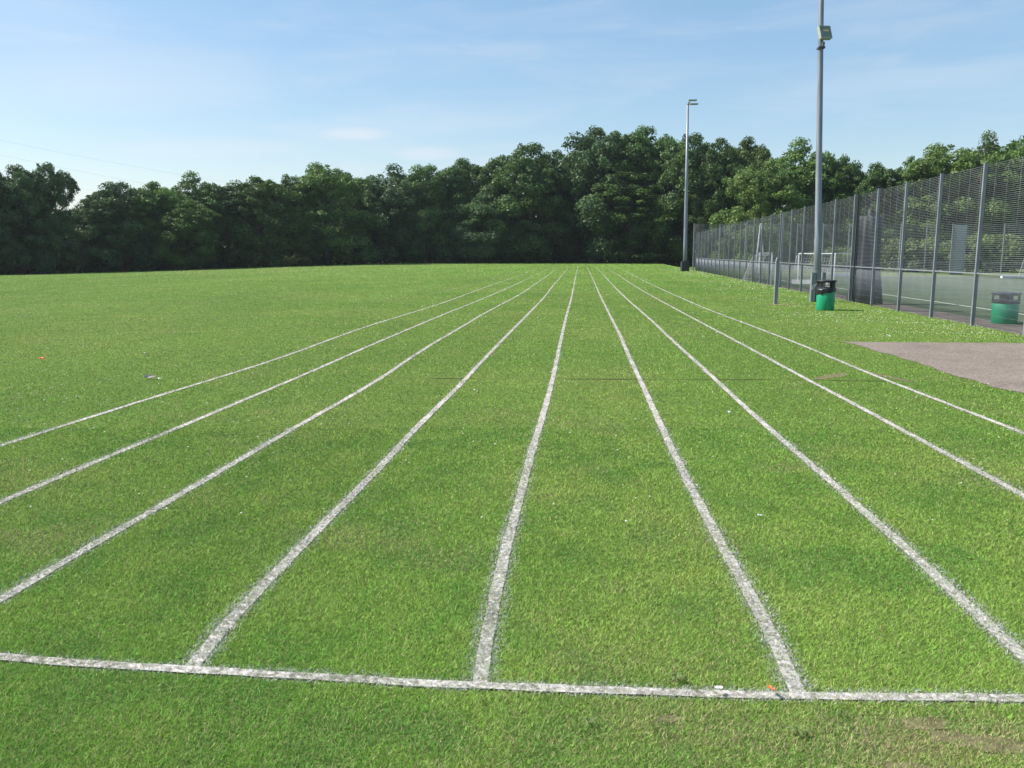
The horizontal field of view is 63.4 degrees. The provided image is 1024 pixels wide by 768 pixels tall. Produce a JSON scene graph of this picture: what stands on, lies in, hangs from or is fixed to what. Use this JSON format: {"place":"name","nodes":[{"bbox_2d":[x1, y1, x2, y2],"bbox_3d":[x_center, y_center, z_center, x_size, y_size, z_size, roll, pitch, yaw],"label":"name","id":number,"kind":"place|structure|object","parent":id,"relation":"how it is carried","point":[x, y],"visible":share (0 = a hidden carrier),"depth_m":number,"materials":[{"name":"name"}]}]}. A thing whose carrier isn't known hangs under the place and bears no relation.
{"place":"outdoors","nodes":[
{"label":"outdoors","id":0,"kind":"place"},
{"bbox_2d":[3,141,228,191],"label":"overhead cable","id":1,"kind":"object","parent":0,"point":[96,159],"visible":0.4,"depth_m":156.37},
{"bbox_2d":[0,259,1023,767],"bbox_3d":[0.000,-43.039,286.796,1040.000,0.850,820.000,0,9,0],"label":"ground","id":2,"kind":"structure","parent":0,"point":[146,361],"depth_m":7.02,"materials":[{"name":"green plant"}]},
{"bbox_2d":[0,174,38,273],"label":"tree","id":3,"kind":"object","parent":2,"relation":"on","point":[17,239],"visible":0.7,"depth_m":95.17,"materials":[{"name":"green plant"}]},
{"bbox_2d":[0,164,64,274],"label":"tree","id":4,"kind":"object","parent":2,"relation":"on","point":[21,179],"visible":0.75,"depth_m":95.83,"materials":[{"name":"green plant"}]},
{"bbox_2d":[14,161,83,273],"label":"tree","id":5,"kind":"object","parent":2,"relation":"on","point":[58,183],"visible":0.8,"depth_m":97.63,"materials":[{"name":"green plant"}]},
{"bbox_2d":[72,191,132,272],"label":"tree","id":6,"kind":"object","parent":2,"relation":"on","point":[88,213],"visible":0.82,"depth_m":103.61,"materials":[{"name":"green plant"}]},
{"bbox_2d":[67,181,168,271],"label":"tree","id":7,"kind":"object","parent":2,"relation":"on","point":[111,192],"visible":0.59,"depth_m":106.00,"materials":[{"name":"green plant"}]},
{"bbox_2d":[116,181,189,270],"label":"tree","id":8,"kind":"object","parent":2,"relation":"on","point":[167,198],"visible":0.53,"depth_m":108.57,"materials":[{"name":"green plant"}]},
{"bbox_2d":[145,198,221,269],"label":"tree","id":9,"kind":"object","parent":2,"relation":"on","point":[188,220],"visible":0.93,"depth_m":108.24,"materials":[{"name":"green plant"}]},
{"bbox_2d":[161,170,248,268],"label":"tree","id":10,"kind":"object","parent":2,"relation":"on","point":[203,191],"visible":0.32,"depth_m":116.25,"materials":[{"name":"green plant"}]},
{"bbox_2d":[190,185,260,267],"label":"tree","id":11,"kind":"object","parent":2,"relation":"on","point":[244,210],"visible":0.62,"depth_m":117.54,"materials":[{"name":"green plant"}]},
{"bbox_2d":[0,272,526,447],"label":"lane line","id":12,"kind":"object","parent":2,"relation":"on","point":[77,420],"visible":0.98,"depth_m":10.15,"materials":[{"name":"paint"}]},
{"bbox_2d":[223,175,315,267],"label":"tree","id":13,"kind":"object","parent":2,"relation":"on","point":[266,220],"visible":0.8,"depth_m":121.29,"materials":[{"name":"green plant"}]},
{"bbox_2d":[0,267,550,504],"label":"lane line","id":14,"kind":"object","parent":2,"relation":"on","point":[48,481],"visible":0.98,"depth_m":7.62,"materials":[{"name":"paint"}]},
{"bbox_2d":[0,268,557,605],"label":"lane line","id":15,"kind":"object","parent":2,"relation":"on","point":[51,568],"visible":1,"depth_m":5.64,"materials":[{"name":"paint"}]},
{"bbox_2d":[268,253,312,265],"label":"bush","id":16,"kind":"object","parent":2,"relation":"on","point":[291,261],"visible":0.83,"depth_m":126.15,"materials":[{"name":"green plant"}]},
{"bbox_2d":[264,174,323,265],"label":"tree","id":17,"kind":"object","parent":2,"relation":"on","point":[314,244],"visible":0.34,"depth_m":126.63,"materials":[{"name":"green plant"}]},
{"bbox_2d":[288,181,346,260],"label":"tree","id":18,"kind":"object","parent":2,"relation":"on","point":[328,220],"visible":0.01,"depth_m":140.78,"materials":[{"name":"green plant"}]},
{"bbox_2d":[286,162,380,264],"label":"tree","id":19,"kind":"object","parent":2,"relation":"on","point":[318,176],"visible":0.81,"depth_m":128.22,"materials":[{"name":"green plant"}]},
{"bbox_2d":[335,177,392,263],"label":"tree","id":20,"kind":"object","parent":2,"relation":"on","point":[377,201],"visible":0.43,"depth_m":137.50,"materials":[{"name":"green plant"}]},
{"bbox_2d":[172,267,568,666],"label":"lane line","id":21,"kind":"object","parent":2,"relation":"on","point":[212,641],"visible":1,"depth_m":4.68,"materials":[{"name":"paint"}]},
{"bbox_2d":[355,163,439,263],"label":"tree","id":22,"kind":"object","parent":2,"relation":"on","point":[394,196],"visible":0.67,"depth_m":138.99,"materials":[{"name":"green plant"}]},
{"bbox_2d":[392,182,441,260],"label":"tree","id":23,"kind":"object","parent":2,"relation":"on","point":[401,208],"visible":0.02,"depth_m":151.00,"materials":[{"name":"green plant"}]},
{"bbox_2d":[386,163,466,262],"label":"tree","id":24,"kind":"object","parent":2,"relation":"on","point":[435,189],"visible":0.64,"depth_m":141.06,"materials":[{"name":"green plant"}]},
{"bbox_2d":[428,157,492,262],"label":"tree","id":25,"kind":"object","parent":2,"relation":"on","point":[466,175],"visible":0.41,"depth_m":143.65,"materials":[{"name":"green plant"}]},
{"bbox_2d":[448,184,543,262],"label":"tree","id":26,"kind":"object","parent":2,"relation":"on","point":[468,241],"visible":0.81,"depth_m":139.29,"materials":[{"name":"green plant"}]},
{"bbox_2d":[0,207,1022,274],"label":"undergrowth","id":27,"kind":"object","parent":2,"relation":"on","point":[398,259],"visible":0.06,"depth_m":140.97,"materials":[{"name":"green plant"}]},
{"bbox_2d":[0,649,1023,706],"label":"start line","id":28,"kind":"object","parent":2,"relation":"on","point":[679,692],"visible":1,"depth_m":3.27,"materials":[{"name":"paint"}]},
{"bbox_2d":[491,173,535,261],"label":"tree","id":29,"kind":"object","parent":2,"relation":"on","point":[508,188],"depth_m":156.26,"materials":[{"name":"green plant"}]},
{"bbox_2d":[4,268,1023,521],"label":"clover flowers","id":30,"kind":"object","parent":2,"relation":"on","point":[564,380],"visible":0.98,"depth_m":19.75,"materials":[{"name":"white plant"}]},
{"bbox_2d":[458,267,577,682],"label":"lane line","id":31,"kind":"object","parent":2,"relation":"on","point":[483,649],"visible":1,"depth_m":4.58,"materials":[{"name":"paint"}]},
{"bbox_2d":[471,142,573,262],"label":"tree","id":32,"kind":"object","parent":2,"relation":"on","point":[530,176],"visible":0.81,"depth_m":140.82,"materials":[{"name":"green plant"}]},
{"bbox_2d":[511,185,593,243],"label":"tree","id":33,"kind":"object","parent":2,"relation":"on","point":[544,193],"visible":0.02,"depth_m":157.34,"materials":[{"name":"green plant"}]},
{"bbox_2d":[516,149,593,262],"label":"tree","id":34,"kind":"object","parent":2,"relation":"on","point":[567,202],"visible":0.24,"depth_m":145.82,"materials":[{"name":"green plant"}]},
{"bbox_2d":[562,160,598,257],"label":"tree","id":35,"kind":"object","parent":2,"relation":"on","point":[579,202],"visible":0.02,"depth_m":154.16,"materials":[{"name":"green plant"}]},
{"bbox_2d":[581,716,598,724],"bbox_3d":[0.282,1.227,3.001,0.064,0.018,0.055,2,9,12],"label":"weed","id":36,"kind":"object","parent":2,"relation":"on","point":[589,722],"visible":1,"depth_m":3.01,"materials":[{"name":"green plant"}]},
{"bbox_2d":[549,125,654,262],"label":"tree","id":37,"kind":"object","parent":2,"relation":"on","point":[585,158],"visible":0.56,"depth_m":140.94,"materials":[{"name":"green plant"}]},
{"bbox_2d":[588,170,679,263],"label":"tree","id":38,"kind":"object","parent":2,"relation":"on","point":[637,191],"visible":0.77,"depth_m":136.97,"materials":[{"name":"green plant"}]},
{"bbox_2d":[599,124,693,262],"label":"tree","id":39,"kind":"object","parent":2,"relation":"on","point":[645,144],"visible":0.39,"depth_m":140.90,"materials":[{"name":"green plant"}]},
{"bbox_2d":[438,378,879,380],"bbox_3d":[1.851,-0.067,11.313,7.106,0.001,0.112,0,9,2],"label":"ground seam","id":40,"kind":"object","parent":2,"relation":"on","point":[701,379],"visible":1,"depth_m":11.28,"materials":[{"name":"soil"}]},
{"bbox_2d":[654,134,680,224],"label":"tree","id":41,"kind":"object","parent":2,"relation":"on","point":[678,181],"visible":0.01,"depth_m":153.31,"materials":[{"name":"green plant"}]},
{"bbox_2d":[658,715,679,721],"bbox_3d":[0.581,1.235,3.058,0.090,0.001,0.055,0,9,0],"label":"soil patch","id":42,"kind":"object","parent":2,"relation":"on","point":[662,718],"visible":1,"depth_m":3.06,"materials":[{"name":"brown soil"}]},
{"bbox_2d":[664,671,687,679],"bbox_3d":[0.660,1.177,3.321,0.083,0.018,0.077,-4,10,-22],"label":"weed","id":43,"kind":"object","parent":2,"relation":"on","point":[677,677],"visible":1,"depth_m":3.33,"materials":[{"name":"green plant"}]},
{"bbox_2d":[639,132,724,265],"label":"tree","id":44,"kind":"object","parent":2,"relation":"on","point":[667,163],"visible":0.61,"depth_m":135.53,"materials":[{"name":"green plant"}]},
{"bbox_2d":[680,99,697,270],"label":"lamp post","id":45,"kind":"object","parent":2,"relation":"on","point":[684,266],"visible":0.95,"depth_m":78.45,"materials":[{"name":"metal"}]},
{"bbox_2d":[672,143,719,232],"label":"tree","id":46,"kind":"object","parent":2,"relation":"on","point":[696,193],"depth_m":149.78,"materials":[{"name":"green plant"}]},
{"bbox_2d":[587,267,818,691],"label":"lane line","id":47,"kind":"object","parent":2,"relation":"on","point":[768,628],"visible":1,"depth_m":4.47,"materials":[{"name":"paint"}]},
{"bbox_2d":[681,137,744,260],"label":"tree","id":48,"kind":"object","parent":2,"relation":"on","point":[717,171],"visible":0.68,"depth_m":132.07,"materials":[{"name":"green plant"}]},
{"bbox_2d":[710,136,775,264],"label":"tree","id":49,"kind":"object","parent":2,"relation":"on","point":[750,154],"visible":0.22,"depth_m":134.46,"materials":[{"name":"green plant"}]},
{"bbox_2d":[708,159,805,267],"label":"tree","id":50,"kind":"object","parent":2,"relation":"on","point":[776,190],"visible":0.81,"depth_m":116.73,"materials":[{"name":"green plant"}]},
{"bbox_2d":[753,223,764,281],"bbox_3d":[14.713,-7.647,49.661,0.784,3.859,1.061,-1,9,-8],"label":"trestle frame","id":51,"kind":"object","parent":2,"relation":"on","point":[757,252],"visible":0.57,"depth_m":49.27,"materials":[{"name":"metal"}]},
{"bbox_2d":[773,257,780,303],"bbox_3d":[8.982,-3.402,28.113,0.149,1.770,0.115,0,9,0],"label":"post","id":52,"kind":"object","parent":2,"relation":"on","point":[776,281],"visible":0.77,"depth_m":28.04,"materials":[{"name":"metal"}]},
{"bbox_2d":[786,724,811,736],"bbox_3d":[1.021,1.235,2.951,0.064,0.018,0.073,-6,11,-32],"label":"weed","id":53,"kind":"object","parent":2,"relation":"on","point":[798,729],"visible":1,"depth_m":2.95,"materials":[{"name":"green plant"}]},
{"bbox_2d":[745,137,864,261],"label":"tree","id":54,"kind":"object","parent":2,"relation":"on","point":[802,178],"visible":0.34,"depth_m":125.46,"materials":[{"name":"green plant"}]},
{"bbox_2d":[601,272,1023,673],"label":"lane line","id":55,"kind":"object","parent":2,"relation":"on","point":[945,585],"visible":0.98,"depth_m":4.85,"materials":[{"name":"paint"}]},
{"bbox_2d":[809,272,815,301],"bbox_3d":[10.660,-3.332,29.390,0.162,1.233,0.162,0,9,0],"label":"post","id":56,"kind":"object","parent":2,"relation":"on","point":[812,283],"visible":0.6,"depth_m":29.32,"materials":[{"name":"metal"}]},
{"bbox_2d":[609,269,1023,499],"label":"lane line","id":57,"kind":"object","parent":2,"relation":"on","point":[997,480],"visible":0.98,"depth_m":8.01,"materials":[{"name":"paint"}]},
{"bbox_2d":[618,268,1023,434],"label":"lane line","id":58,"kind":"object","parent":2,"relation":"on","point":[947,403],"visible":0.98,"depth_m":11.09,"materials":[{"name":"paint"}]},
{"bbox_2d":[814,0,832,301],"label":"lamp post","id":59,"kind":"object","parent":2,"relation":"on","point":[824,32],"visible":0.94,"depth_m":28.57,"materials":[{"name":"metal"}]},
{"bbox_2d":[817,270,819,284],"bbox_3d":[10.823,-3.748,29.251,0.110,0.550,0.020,-2,9,0],"label":"access door","id":60,"kind":"structure","parent":59,"relation":"in","point":[818,271],"depth_m":29.23,"materials":[{"name":"metal"}]},
{"bbox_2d":[821,272,826,286],"bbox_3d":[11.100,-3.363,29.587,0.142,1.233,0.142,0,9,0],"label":"post","id":61,"kind":"object","parent":2,"relation":"on","point":[823,275],"visible":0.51,"depth_m":29.45,"materials":[{"name":"metal"}]},
{"bbox_2d":[812,279,836,310],"bbox_3d":[9.476,-2.707,25.125,0.610,0.926,0.703,-5,10,-31],"label":"litter bin","id":62,"kind":"object","parent":2,"relation":"on","point":[825,298],"visible":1,"depth_m":24.89,"materials":[{"name":"green plastic"}]},
{"bbox_2d":[813,373,846,378],"bbox_3d":[4.499,-0.111,11.602,0.868,0.001,0.240,-8,12,-41],"label":"soil patch","id":63,"kind":"object","parent":2,"relation":"on","point":[832,375],"visible":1,"depth_m":11.56,"materials":[{"name":"brown soil"}]},
{"bbox_2d":[805,154,867,256],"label":"tree","id":64,"kind":"object","parent":2,"relation":"on","point":[852,167],"visible":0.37,"depth_m":124.94,"materials":[{"name":"green plant"}]},
{"bbox_2d":[835,709,847,715],"bbox_3d":[1.220,1.218,3.057,0.044,0.018,0.047,6,11,32],"label":"weed","id":65,"kind":"object","parent":2,"relation":"on","point":[843,713],"visible":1,"depth_m":3.05,"materials":[{"name":"green plant"}]},
{"bbox_2d":[803,245,884,271],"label":"bush","id":66,"kind":"object","parent":2,"relation":"on","point":[843,260],"visible":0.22,"depth_m":98.59,"materials":[{"name":"green plant"}]},
{"bbox_2d":[692,223,1023,274],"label":"back fence","id":67,"kind":"object","parent":2,"relation":"on","point":[959,247],"visible":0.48,"depth_m":84.10,"materials":[{"name":"metal"}]},
{"bbox_2d":[695,157,1023,335],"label":"fence","id":68,"kind":"object","parent":2,"relation":"on","point":[704,264],"visible":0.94,"depth_m":25.65,"materials":[{"name":"metal"}]},
{"bbox_2d":[710,272,1018,275],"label":"rough grass","id":69,"kind":"structure","parent":2,"relation":"on","point":[892,274],"depth_m":85.22,"materials":[{"name":"green plant"}]},
{"bbox_2d":[731,275,999,276],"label":"pitch end border","id":70,"kind":"object","parent":2,"relation":"on","point":[941,276],"visible":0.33,"depth_m":77.71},
{"bbox_2d":[842,161,904,251],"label":"tree","id":71,"kind":"object","parent":2,"relation":"on","point":[880,176],"visible":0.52,"depth_m":121.78,"materials":[{"name":"green plant"}]},
{"bbox_2d":[726,276,1022,334],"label":"pitch border","id":72,"kind":"object","parent":2,"relation":"on","point":[987,322],"visible":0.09,"depth_m":26.09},
{"bbox_2d":[742,252,772,283],"bbox_3d":[15.288,-7.150,51.783,1.172,2.205,3.375,5,10,29],"label":"sports goal","id":73,"kind":"object","parent":72,"relation":"on","point":[766,254],"visible":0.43,"depth_m":50.87,"materials":[{"name":"white paint"}]},
{"bbox_2d":[846,209,882,304],"bbox_3d":[14.065,-5.024,32.817,1.529,3.750,0.663,0,9,0],"label":"net bundle","id":74,"kind":"object","parent":72,"relation":"on","point":[868,252],"visible":0.5,"depth_m":32.56,"materials":[{"name":"black fabric"}]},
{"bbox_2d":[991,292,1022,323],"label":"litter bin","id":75,"kind":"object","parent":72,"relation":"on","point":[1001,304],"visible":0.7,"depth_m":23.60,"materials":[{"name":"green plastic"}]},
{"bbox_2d":[732,276,1023,324],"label":"sports pitch","id":76,"kind":"object","parent":2,"relation":"on","point":[990,289],"visible":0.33,"depth_m":46.07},
{"bbox_2d":[791,253,835,283],"bbox_3d":[20.487,-7.831,56.353,2.475,2.128,1.556,6,11,33],"label":"sports goal","id":77,"kind":"object","parent":76,"relation":"on","point":[798,255],"visible":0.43,"depth_m":56.36,"materials":[{"name":"white paint"}]},
{"bbox_2d":[826,253,850,276],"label":"sports goal","id":78,"kind":"object","parent":76,"relation":"on","point":[842,264],"visible":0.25,"depth_m":76.00,"materials":[{"name":"white paint"}]},
{"bbox_2d":[867,371,915,383],"bbox_3d":[5.240,-0.106,11.569,0.134,0.001,1.442,-2,9,-12],"label":"soil patch","id":79,"kind":"object","parent":2,"relation":"on","point":[891,377],"visible":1,"depth_m":11.47,"materials":[{"name":"brown soil"}]},
{"bbox_2d":[869,759,928,767],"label":"soil patch","id":80,"kind":"object","parent":2,"relation":"on","point":[899,763],"visible":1,"depth_m":2.78,"materials":[{"name":"brown soil"}]},
{"bbox_2d":[880,237,927,271],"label":"bush","id":81,"kind":"object","parent":2,"relation":"on","point":[895,247],"visible":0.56,"depth_m":95.75,"materials":[{"name":"green plant"}]},
{"bbox_2d":[888,156,930,241],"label":"tree","id":82,"kind":"object","parent":2,"relation":"on","point":[906,162],"visible":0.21,"depth_m":121.99,"materials":[{"name":"green plant"}]},
{"bbox_2d":[891,717,951,729],"bbox_3d":[1.501,1.240,3.030,0.225,0.001,0.086,0,9,0],"label":"soil patch","id":83,"kind":"object","parent":2,"relation":"on","point":[940,724],"visible":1,"depth_m":3.03,"materials":[{"name":"brown soil"}]},
{"bbox_2d":[903,241,949,271],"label":"bush","id":84,"kind":"object","parent":2,"relation":"on","point":[922,247],"visible":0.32,"depth_m":95.08,"materials":[{"name":"green plant"}]},
{"bbox_2d":[888,142,1011,267],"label":"tree","id":85,"kind":"object","parent":2,"relation":"on","point":[935,162],"visible":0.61,"depth_m":117.14,"materials":[{"name":"green plant"}]},
{"bbox_2d":[925,240,986,271],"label":"bush","id":86,"kind":"object","parent":2,"relation":"on","point":[968,247],"visible":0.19,"depth_m":93.70,"materials":[{"name":"green plant"}]},
{"bbox_2d":[930,730,1023,753],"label":"soil patch","id":87,"kind":"object","parent":2,"relation":"on","point":[986,741],"visible":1,"depth_m":2.92,"materials":[{"name":"brown soil"}]},
{"bbox_2d":[946,245,1010,271],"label":"bush","id":88,"kind":"object","parent":2,"relation":"on","point":[985,255],"visible":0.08,"depth_m":94.58,"materials":[{"name":"green plant"}]},
{"bbox_2d":[940,130,1017,233],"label":"tree","id":89,"kind":"object","parent":2,"relation":"on","point":[988,144],"visible":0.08,"depth_m":122.80,"materials":[{"name":"green plant"}]},
{"bbox_2d":[951,135,1023,237],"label":"tree","id":90,"kind":"object","parent":2,"relation":"on","point":[1013,151],"visible":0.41,"depth_m":117.33,"materials":[{"name":"green plant"}]},
{"bbox_2d":[971,233,1023,272],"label":"bush","id":91,"kind":"object","parent":2,"relation":"on","point":[997,261],"visible":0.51,"depth_m":93.96,"materials":[{"name":"green plant"}]},
{"bbox_2d":[1006,235,1023,271],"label":"bush","id":92,"kind":"object","parent":2,"relation":"on","point":[1016,237],"visible":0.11,"depth_m":94.62,"materials":[{"name":"green plant"}]},
{"bbox_2d":[0,0,1023,254],"label":"sky","id":93,"kind":"structure","parent":0,"point":[218,90],"materials":[{"name":"blue"}]},
{"bbox_2d":[846,342,1023,392],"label":"path","id":94,"kind":"structure","parent":0,"point":[997,365],"depth_m":13.65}
]}

